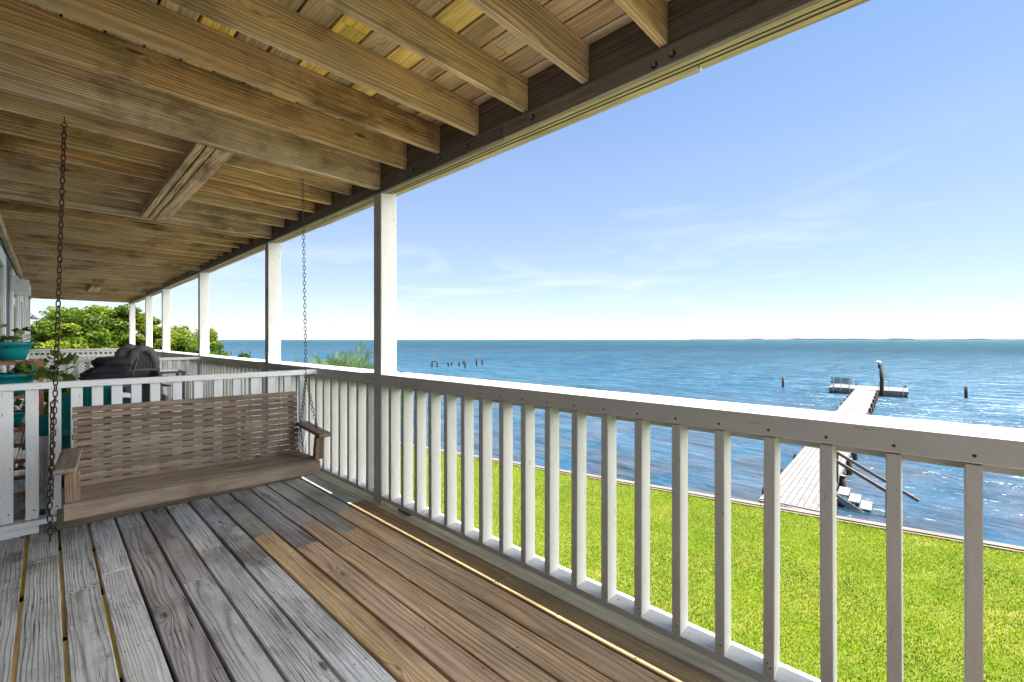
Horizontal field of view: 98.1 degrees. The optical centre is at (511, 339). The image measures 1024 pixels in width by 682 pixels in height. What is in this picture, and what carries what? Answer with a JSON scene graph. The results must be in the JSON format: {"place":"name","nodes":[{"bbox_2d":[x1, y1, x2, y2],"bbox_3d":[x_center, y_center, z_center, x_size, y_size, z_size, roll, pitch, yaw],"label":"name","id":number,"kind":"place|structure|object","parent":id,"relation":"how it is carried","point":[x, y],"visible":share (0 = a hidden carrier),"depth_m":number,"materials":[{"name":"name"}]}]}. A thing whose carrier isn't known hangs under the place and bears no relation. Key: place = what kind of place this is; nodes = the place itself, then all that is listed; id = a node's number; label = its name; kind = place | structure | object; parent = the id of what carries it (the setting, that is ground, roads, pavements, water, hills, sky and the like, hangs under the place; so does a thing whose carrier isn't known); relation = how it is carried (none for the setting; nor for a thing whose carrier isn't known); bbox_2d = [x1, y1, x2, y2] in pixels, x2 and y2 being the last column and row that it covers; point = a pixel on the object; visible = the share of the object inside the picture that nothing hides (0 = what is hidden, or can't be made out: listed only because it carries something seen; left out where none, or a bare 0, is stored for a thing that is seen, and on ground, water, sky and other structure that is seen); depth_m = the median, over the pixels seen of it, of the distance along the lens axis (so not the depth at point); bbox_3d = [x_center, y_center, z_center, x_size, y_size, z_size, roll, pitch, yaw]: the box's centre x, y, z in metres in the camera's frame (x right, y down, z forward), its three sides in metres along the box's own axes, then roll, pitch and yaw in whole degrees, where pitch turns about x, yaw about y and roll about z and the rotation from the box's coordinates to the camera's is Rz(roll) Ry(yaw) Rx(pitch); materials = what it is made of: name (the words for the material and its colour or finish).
{"place":"outdoors","nodes":[
{"label":"outdoors","id":0,"kind":"place"},
{"bbox_2d":[106,392,130,477],"bbox_3d":[-3.818,0.917,4.327,0.270,0.813,0.270,0,0,44],"label":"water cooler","id":1,"kind":"object","parent":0,"point":[124,394],"visible":0.09,"depth_m":4.30,"materials":[{"name":"white plastic"}]},
{"bbox_2d":[122,384,130,393],"bbox_3d":[-5.513,0.970,6.099,0.500,0.708,0.500,0,0,44],"label":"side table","id":2,"kind":"object","parent":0,"point":[128,388],"visible":0.07,"depth_m":6.08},
{"bbox_2d":[78,356,137,385],"bbox_3d":[-5.541,0.433,6.106,0.599,0.412,0.606,0,0,44],"label":"grill cover","id":3,"kind":"object","parent":2,"relation":"on","point":[110,367],"visible":0.84,"depth_m":6.04,"materials":[{"name":"black fabric"}]},
{"bbox_2d":[157,369,177,371],"bbox_3d":[-5.204,0.463,6.712,0.200,0.020,0.220,0,0,44],"label":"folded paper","id":4,"kind":"object","parent":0,"point":[165,370],"visible":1,"depth_m":6.66,"materials":[{"name":"white paper"}]},
{"bbox_2d":[167,398,227,455],"bbox_3d":[-3.167,0.939,4.374,0.600,0.782,0.654,0,0,-36],"label":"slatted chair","id":5,"kind":"object","parent":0,"point":[192,427],"visible":0.05,"depth_m":4.23,"materials":[{"name":"grey plastic"}]},
{"bbox_2d":[222,406,245,453],"bbox_3d":[-3.373,1.060,5.299,0.340,0.528,0.300,0,0,44],"label":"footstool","id":6,"kind":"object","parent":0,"point":[230,429],"visible":0.06,"depth_m":5.16,"materials":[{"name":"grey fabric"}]},
{"bbox_2d":[398,509,411,515],"bbox_3d":[-0.802,1.315,3.402,0.160,0.014,0.070,0,0,44],"label":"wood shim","id":7,"kind":"object","parent":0,"point":[404,512],"visible":0.42,"depth_m":3.37,"materials":[{"name":"brown wood"}]},
{"bbox_2d":[30,0,1023,339],"label":"sky","id":8,"kind":"structure","parent":0,"point":[857,172],"materials":[{"name":"blue"}]},
{"bbox_2d":[191,340,1023,546],"bbox_3d":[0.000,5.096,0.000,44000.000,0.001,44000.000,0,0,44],"label":"water","id":9,"kind":"structure","parent":0,"point":[936,376],"depth_m":50.56,"materials":[{"name":"blue liquid"}]},
{"bbox_2d":[759,382,918,516],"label":"pier","id":10,"kind":"structure","parent":9,"relation":"in","point":[800,481],"depth_m":14.68,"materials":[{"name":"grey wood"}]},
{"bbox_2d":[831,377,850,391],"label":"pier bench","id":11,"kind":"object","parent":10,"relation":"on","point":[837,380],"visible":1,"depth_m":41.98,"materials":[{"name":"grey wood"}]},
{"bbox_2d":[884,379,903,394],"bbox_3d":[33.904,4.184,39.468,1.434,1.384,0.058,0,0,41],"label":"mooring rack","id":12,"kind":"object","parent":10,"relation":"attached to","point":[897,380],"visible":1,"depth_m":39.18,"materials":[{"name":"white paint"}]},
{"bbox_2d":[690,338,1023,339],"bbox_3d":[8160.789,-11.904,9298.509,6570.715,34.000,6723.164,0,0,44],"label":"shore","id":13,"kind":"structure","parent":9,"relation":"on","point":[856,339],"depth_m":9000.00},
{"bbox_2d":[876,361,883,396],"bbox_3d":[33.236,4.001,39.854,0.932,4.190,0.410,0,0,44],"label":"tall piling","id":14,"kind":"object","parent":9,"relation":"in","point":[880,367],"visible":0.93,"depth_m":39.82,"materials":[{"name":"brown wood"}]},
{"bbox_2d":[964,386,967,397],"bbox_3d":[39.548,5.073,38.677,0.240,2.045,0.228,0,0,44],"label":"piling","id":15,"kind":"object","parent":9,"relation":"in","point":[965,391],"visible":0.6,"depth_m":38.60,"materials":[{"name":"brown wood"}]},
{"bbox_2d":[400,445,1023,681],"bbox_3d":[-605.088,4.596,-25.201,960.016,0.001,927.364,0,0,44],"label":"lawn","id":16,"kind":"structure","parent":0,"point":[742,624],"depth_m":8.37,"materials":[{"name":"green plant"}]},
{"bbox_2d":[0,237,29,409],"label":"house","id":17,"kind":"structure","parent":16,"relation":"on","point":[14,311],"depth_m":6.59,"materials":[{"name":"white wood"}]},
{"bbox_2d":[0,245,5,372],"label":"window frame","id":18,"kind":"structure","parent":17,"relation":"in","point":[2,255],"depth_m":5.50,"materials":[{"name":"white wood"}]},
{"bbox_2d":[10,268,18,409],"bbox_3d":[-8.284,0.226,7.398,2.200,2.600,0.035,0,0,44],"label":"window frame","id":19,"kind":"structure","parent":17,"relation":"in","point":[11,292],"depth_m":6.82,"materials":[{"name":"white wood"}]},
{"bbox_2d":[9,269,30,295],"bbox_3d":[-7.597,-0.877,6.864,1.100,0.325,0.205,0,0,44],"label":"floodlight","id":20,"kind":"object","parent":17,"relation":"attached to","point":[19,286],"visible":0.97,"depth_m":6.52,"materials":[{"name":"white plastic"}]},
{"bbox_2d":[19,295,23,408],"bbox_3d":[-10.091,0.226,9.125,1.800,2.600,0.035,0,0,44],"label":"window frame","id":21,"kind":"structure","parent":17,"relation":"in","point":[21,298],"depth_m":8.92,"materials":[{"name":"white wood"}]},
{"bbox_2d":[24,296,28,359],"bbox_3d":[-12.440,0.126,11.371,2.700,2.600,0.035,0,0,44],"label":"window frame","id":22,"kind":"structure","parent":17,"relation":"in","point":[26,299],"depth_m":11.35,"materials":[{"name":"white wood"}]},
{"bbox_2d":[30,313,37,326],"bbox_3d":[-14.486,-0.604,13.428,0.260,0.419,0.225,0,0,44],"label":"lantern","id":23,"kind":"object","parent":17,"relation":"attached to","point":[32,316],"visible":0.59,"depth_m":13.39,"materials":[{"name":"metal"}]},
{"bbox_2d":[18,427,230,681],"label":"porch framing","id":24,"kind":"object","parent":17,"relation":"attached to","point":[121,679],"depth_m":2.22,"materials":[{"name":"brown wood"}]},
{"bbox_2d":[10,451,121,681],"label":"porch ceiling below","id":25,"kind":"structure","parent":24,"relation":"attached to","point":[16,649],"depth_m":2.16,"materials":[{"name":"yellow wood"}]},
{"bbox_2d":[0,391,757,681],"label":"porch floor","id":26,"kind":"structure","parent":24,"relation":"on","point":[320,576],"depth_m":2.21,"materials":[{"name":"grey wood"}]},
{"bbox_2d":[14,441,24,515],"bbox_3d":[-3.627,1.021,3.166,0.419,0.576,0.325,0,0,44],"label":"slatted stand","id":27,"kind":"object","parent":26,"relation":"on","point":[19,494],"visible":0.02,"depth_m":3.18,"materials":[{"name":"white paint"}]},
{"bbox_2d":[0,359,42,470],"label":"plant rack","id":28,"kind":"object","parent":26,"relation":"on","point":[20,428],"visible":0.34,"depth_m":3.53,"materials":[{"name":"brown wood"}]},
{"bbox_2d":[14,398,48,425],"bbox_3d":[-4.046,0.567,3.551,0.403,0.240,0.452,0,0,24],"label":"plant pot","id":29,"kind":"object","parent":28,"relation":"on","point":[19,414],"visible":0.41,"depth_m":3.55,"materials":[{"name":"teal plastic"}]},
{"bbox_2d":[0,324,64,365],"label":"plant pot","id":30,"kind":"object","parent":28,"relation":"on","point":[14,350],"visible":0.98,"depth_m":3.51,"materials":[{"name":"teal plastic"}]},
{"bbox_2d":[0,359,68,393],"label":"plant pot","id":31,"kind":"object","parent":28,"relation":"on","point":[23,373],"visible":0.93,"depth_m":3.50,"materials":[{"name":"teal plastic"}]},
{"bbox_2d":[39,436,48,515],"bbox_3d":[-3.412,1.014,3.261,0.020,0.616,0.130,0,0,44],"label":"leaning board","id":32,"kind":"object","parent":26,"relation":"on","point":[43,467],"visible":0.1,"depth_m":3.24,"materials":[{"name":"grey wood"}]},
{"bbox_2d":[32,349,78,487],"bbox_3d":[-4.113,0.702,4.054,0.447,1.244,0.421,0,0,44],"label":"leafy vine","id":33,"kind":"object","parent":26,"relation":"on","point":[73,358],"visible":0.18,"depth_m":4.04,"materials":[{"name":"plant"}]},
{"bbox_2d":[29,348,118,381],"bbox_3d":[-13.270,0.790,13.687,0.090,1.031,2.283,0,0,44],"label":"lattice railing","id":34,"kind":"object","parent":26,"relation":"on","point":[81,356],"visible":0.3,"depth_m":13.57,"materials":[{"name":"white paint"}]},
{"bbox_2d":[22,386,149,514],"bbox_3d":[-3.515,0.843,3.706,0.826,0.978,0.759,0,0,44],"label":"slatted chair","id":35,"kind":"object","parent":26,"relation":"on","point":[65,422],"visible":0.12,"depth_m":3.41,"materials":[{"name":"teal plastic"}]},
{"bbox_2d":[37,357,199,413],"bbox_3d":[-6.266,0.765,7.005,0.075,0.930,2.223,0,0,44],"label":"divider railing","id":36,"kind":"object","parent":26,"relation":"on","point":[88,361],"visible":0.23,"depth_m":7.50,"materials":[{"name":"white paint"}]},
{"bbox_2d":[114,343,136,390],"bbox_3d":[-6.114,0.690,7.085,0.720,1.268,0.788,0,0,-42],"label":"lounge chair","id":37,"kind":"object","parent":26,"relation":"on","point":[124,350],"visible":0.16,"depth_m":6.78,"materials":[{"name":"grey fabric"}]},
{"bbox_2d":[129,303,134,344],"bbox_3d":[-12.551,0.050,14.670,0.118,2.552,0.146,0,0,44],"label":"porch post","id":38,"kind":"object","parent":26,"relation":"on","point":[132,323],"visible":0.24,"depth_m":14.63,"materials":[{"name":"white paint"}]},
{"bbox_2d":[123,345,170,407],"bbox_3d":[-5.813,0.699,6.906,0.804,1.250,0.749,0,0,44],"label":"grill","id":39,"kind":"object","parent":26,"relation":"on","point":[144,360],"visible":0.45,"depth_m":6.72,"materials":[{"name":"black metal"}]},
{"bbox_2d":[145,296,152,347],"bbox_3d":[-10.021,0.050,12.251,0.118,2.552,0.146,0,0,44],"label":"porch post","id":40,"kind":"object","parent":26,"relation":"on","point":[148,320],"visible":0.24,"depth_m":12.21,"materials":[{"name":"white paint"}]},
{"bbox_2d":[155,350,171,357],"bbox_3d":[-9.064,0.786,11.406,2.428,1.019,0.246,0,0,44],"label":"railing span","id":41,"kind":"object","parent":40,"relation":"attached to","point":[159,353],"visible":0.15,"depth_m":10.77,"materials":[{"name":"white paint"}]},
{"bbox_2d":[0,369,315,540],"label":"divider railing","id":42,"kind":"object","parent":26,"relation":"on","point":[30,523],"visible":0.6,"depth_m":3.13,"materials":[{"name":"white paint"}]},
{"bbox_2d":[162,288,169,393],"bbox_3d":[-8.177,0.050,10.489,0.118,2.552,0.146,0,0,44],"label":"porch post","id":43,"kind":"object","parent":26,"relation":"on","point":[165,320],"visible":0.45,"depth_m":10.44,"materials":[{"name":"white paint"}]},
{"bbox_2d":[153,370,185,400],"bbox_3d":[-5.256,0.900,6.803,0.500,0.849,0.340,0,0,44],"label":"patio table","id":44,"kind":"object","parent":26,"relation":"on","point":[182,372],"visible":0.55,"depth_m":6.67,"materials":[{"name":"grey metal"}]},
{"bbox_2d":[163,351,197,404],"bbox_3d":[-6.813,0.786,9.254,3.558,1.019,0.246,0,0,44],"label":"railing span","id":45,"kind":"object","parent":26,"relation":"on","point":[193,367],"visible":0.39,"depth_m":8.88,"materials":[{"name":"white paint"}]},
{"bbox_2d":[198,272,208,374],"bbox_3d":[-5.517,0.050,7.947,0.118,2.552,0.146,0,0,44],"label":"porch post","id":46,"kind":"object","parent":26,"relation":"on","point":[203,313],"visible":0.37,"depth_m":7.91,"materials":[{"name":"white paint"}]},
{"bbox_2d":[200,355,284,442],"bbox_3d":[-4.207,0.786,6.763,3.408,1.019,0.246,0,0,44],"label":"railing span","id":47,"kind":"object","parent":26,"relation":"on","point":[214,364],"visible":0.45,"depth_m":6.59,"materials":[{"name":"white paint"}]},
{"bbox_2d":[265,242,280,441],"bbox_3d":[-2.965,0.050,5.507,0.118,2.552,0.146,0,0,44],"label":"porch post","id":48,"kind":"object","parent":26,"relation":"on","point":[272,302],"visible":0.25,"depth_m":5.46,"materials":[{"name":"white paint"}]},
{"bbox_2d":[268,362,398,495],"bbox_3d":[-1.973,0.786,4.628,2.528,1.019,0.246,0,0,44],"label":"railing span","id":49,"kind":"object","parent":26,"relation":"on","point":[342,398],"visible":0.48,"depth_m":4.12,"materials":[{"name":"white paint"}]},
{"bbox_2d":[374,193,396,503],"bbox_3d":[-1.050,0.050,3.676,0.118,2.552,0.146,0,0,44],"label":"porch post","id":50,"kind":"object","parent":26,"relation":"on","point":[385,283],"visible":0.73,"depth_m":3.62,"materials":[{"name":"white paint"}]},
{"bbox_2d":[381,373,1023,681],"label":"railing span","id":51,"kind":"object","parent":26,"relation":"on","point":[974,452],"visible":1,"depth_m":1.92,"materials":[{"name":"white paint"}]},
{"bbox_2d":[0,0,869,303],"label":"porch roof","id":52,"kind":"structure","parent":17,"relation":"attached to","point":[204,136],"depth_m":2.48,"materials":[{"name":"brown wood"}]},
{"bbox_2d":[46,117,331,541],"bbox_3d":[-2.087,-0.103,3.006,1.487,2.411,0.623,0,0,-42],"label":"porch swing","id":53,"kind":"object","parent":52,"relation":"hanging from","point":[83,498],"visible":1,"depth_m":2.99,"materials":[{"name":"brown wood"}]},
{"bbox_2d":[57,476,302,529],"bbox_3d":[-2.606,1.258,3.699,0.045,0.134,1.653,0,0,44],"label":"rail","id":54,"kind":"object","parent":53,"relation":"attached to","point":[61,524],"visible":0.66,"depth_m":3.38,"materials":[{"name":"brown wood"}]},
{"bbox_2d":[30,320,119,380],"bbox_3d":[-17.674,1.910,16.684,4.421,5.393,4.533,0,0,2],"label":"tree","id":55,"kind":"object","parent":16,"relation":"on","point":[95,339],"visible":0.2,"depth_m":16.95,"materials":[{"name":"green plant"}]},
{"bbox_2d":[33,304,161,349],"bbox_3d":[-18.460,1.497,20.220,5.153,6.237,4.819,0,0,44],"label":"tree","id":56,"kind":"object","parent":16,"relation":"on","point":[114,322],"visible":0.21,"depth_m":19.28,"materials":[{"name":"green plant"}]},
{"bbox_2d":[138,325,218,351],"bbox_3d":[-16.491,1.944,21.544,5.565,5.367,5.337,0,0,44],"label":"tree","id":57,"kind":"object","parent":16,"relation":"on","point":[179,335],"visible":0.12,"depth_m":21.09,"materials":[{"name":"green plant"}]},
{"bbox_2d":[175,341,250,357],"bbox_3d":[-14.752,2.335,21.429,4.375,4.553,4.452,0,0,44],"label":"tree","id":58,"kind":"object","parent":16,"relation":"on","point":[216,348],"visible":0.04,"depth_m":21.30,"materials":[{"name":"green plant"}]},
{"bbox_2d":[292,341,413,432],"bbox_3d":[-2.894,2.328,7.633,2.600,4.618,2.542,0,0,44],"label":"palm tree","id":59,"kind":"object","parent":16,"relation":"on","point":[345,362],"visible":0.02,"depth_m":7.37,"materials":[{"name":"green plant"}]},
{"bbox_2d":[400,442,1023,552],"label":"bulkhead","id":60,"kind":"object","parent":16,"relation":"on","point":[959,539],"visible":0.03,"depth_m":11.54,"materials":[{"name":"white concrete"}]}
]}

